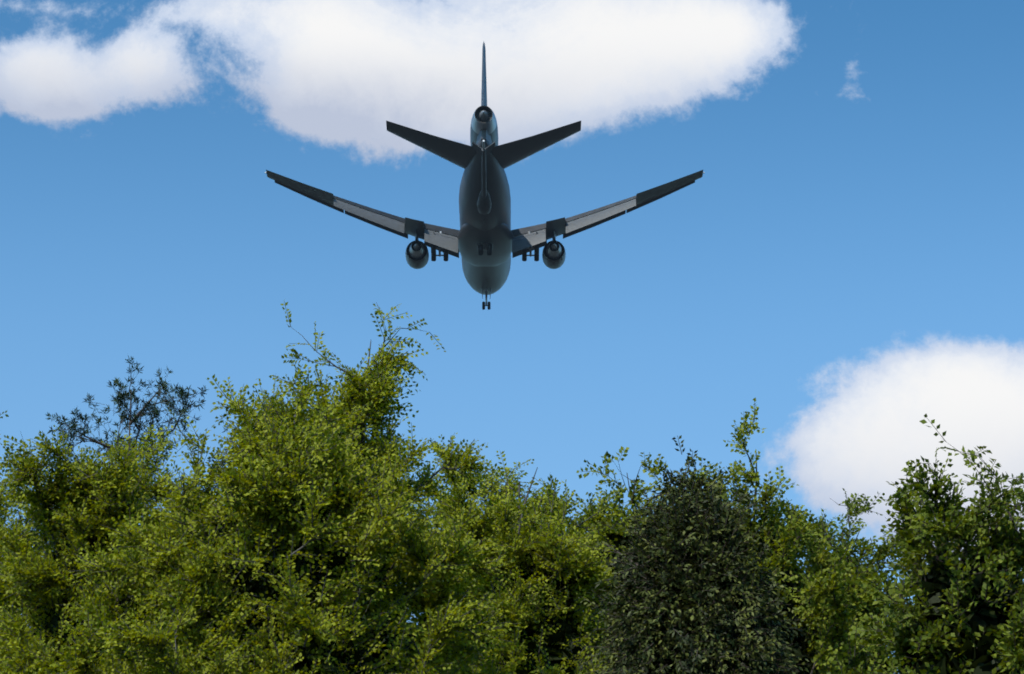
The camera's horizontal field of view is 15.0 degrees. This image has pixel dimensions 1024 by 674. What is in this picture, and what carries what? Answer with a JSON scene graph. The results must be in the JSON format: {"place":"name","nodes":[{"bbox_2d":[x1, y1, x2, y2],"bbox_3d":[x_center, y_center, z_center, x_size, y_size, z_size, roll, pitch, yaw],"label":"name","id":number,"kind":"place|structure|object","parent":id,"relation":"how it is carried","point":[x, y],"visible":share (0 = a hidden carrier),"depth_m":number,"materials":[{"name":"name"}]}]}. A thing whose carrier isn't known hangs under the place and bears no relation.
{"place":"outdoors","nodes":[
{"label":"outdoors","id":0,"kind":"place"},
{"bbox_2d":[265,42,704,309],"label":"airplane","id":1,"kind":"object","parent":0,"point":[485,240],"visible":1,"depth_m":452.48,"materials":[{"name":"grey paint"}]},
{"bbox_2d":[0,0,1023,559],"bbox_3d":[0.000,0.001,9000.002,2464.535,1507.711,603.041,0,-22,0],"label":"cloud","id":2,"kind":"structure","parent":0,"point":[358,74],"depth_m":9000.00,"materials":[{"name":"white"}]},
{"bbox_2d":[0,0,1023,673],"label":"sky","id":3,"kind":"structure","parent":0,"point":[860,195],"materials":[{"name":"blue"}]},
{"bbox_2d":[572,435,818,673],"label":"conifer tree","id":4,"kind":"object","parent":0,"point":[685,606],"visible":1,"depth_m":45.44,"materials":[{"name":"green plant"}]},
{"label":"ground","id":5,"kind":"structure","parent":0,"visible":0},
{"bbox_2d":[0,411,45,673],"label":"beech tree","id":6,"kind":"object","parent":5,"relation":"on","point":[5,510],"visible":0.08,"depth_m":68.28,"materials":[{"name":"green plant"}]},
{"bbox_2d":[0,425,219,673],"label":"beech tree","id":7,"kind":"object","parent":5,"relation":"on","point":[40,594],"visible":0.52,"depth_m":62.92,"materials":[{"name":"green plant"}]},
{"bbox_2d":[5,356,237,642],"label":"pine tree","id":8,"kind":"object","parent":5,"relation":"on","point":[137,416],"visible":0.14,"depth_m":97.04,"materials":[{"name":"green plant"}]},
{"bbox_2d":[25,364,518,673],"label":"beech tree","id":9,"kind":"object","parent":5,"relation":"on","point":[267,582],"visible":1,"depth_m":55.52,"materials":[{"name":"green plant"}]},
{"bbox_2d":[92,299,526,673],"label":"beech tree","id":10,"kind":"object","parent":5,"relation":"on","point":[413,544],"visible":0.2,"depth_m":60.09,"materials":[{"name":"green plant"}]},
{"bbox_2d":[404,433,584,625],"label":"beech tree","id":11,"kind":"object","parent":5,"relation":"on","point":[491,488],"visible":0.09,"depth_m":74.59,"materials":[{"name":"green plant"}]},
{"bbox_2d":[424,451,633,673],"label":"beech tree","id":12,"kind":"object","parent":5,"relation":"on","point":[544,605],"visible":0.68,"depth_m":65.31,"materials":[{"name":"green plant"}]},
{"bbox_2d":[471,446,722,660],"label":"maple tree","id":13,"kind":"object","parent":5,"relation":"on","point":[618,538],"visible":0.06,"depth_m":70.19,"materials":[{"name":"green plant"}]},
{"bbox_2d":[655,397,889,673],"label":"maple tree","id":14,"kind":"object","parent":5,"relation":"on","point":[833,611],"visible":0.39,"depth_m":72.77,"materials":[{"name":"green plant"}]},
{"bbox_2d":[791,488,926,673],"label":"oak tree","id":15,"kind":"object","parent":5,"relation":"on","point":[882,552],"visible":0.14,"depth_m":76.82,"materials":[{"name":"green plant"}]},
{"bbox_2d":[826,414,1023,673],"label":"oak tree","id":16,"kind":"object","parent":5,"relation":"on","point":[965,615],"visible":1,"depth_m":53.54,"materials":[{"name":"green plant"}]}
]}

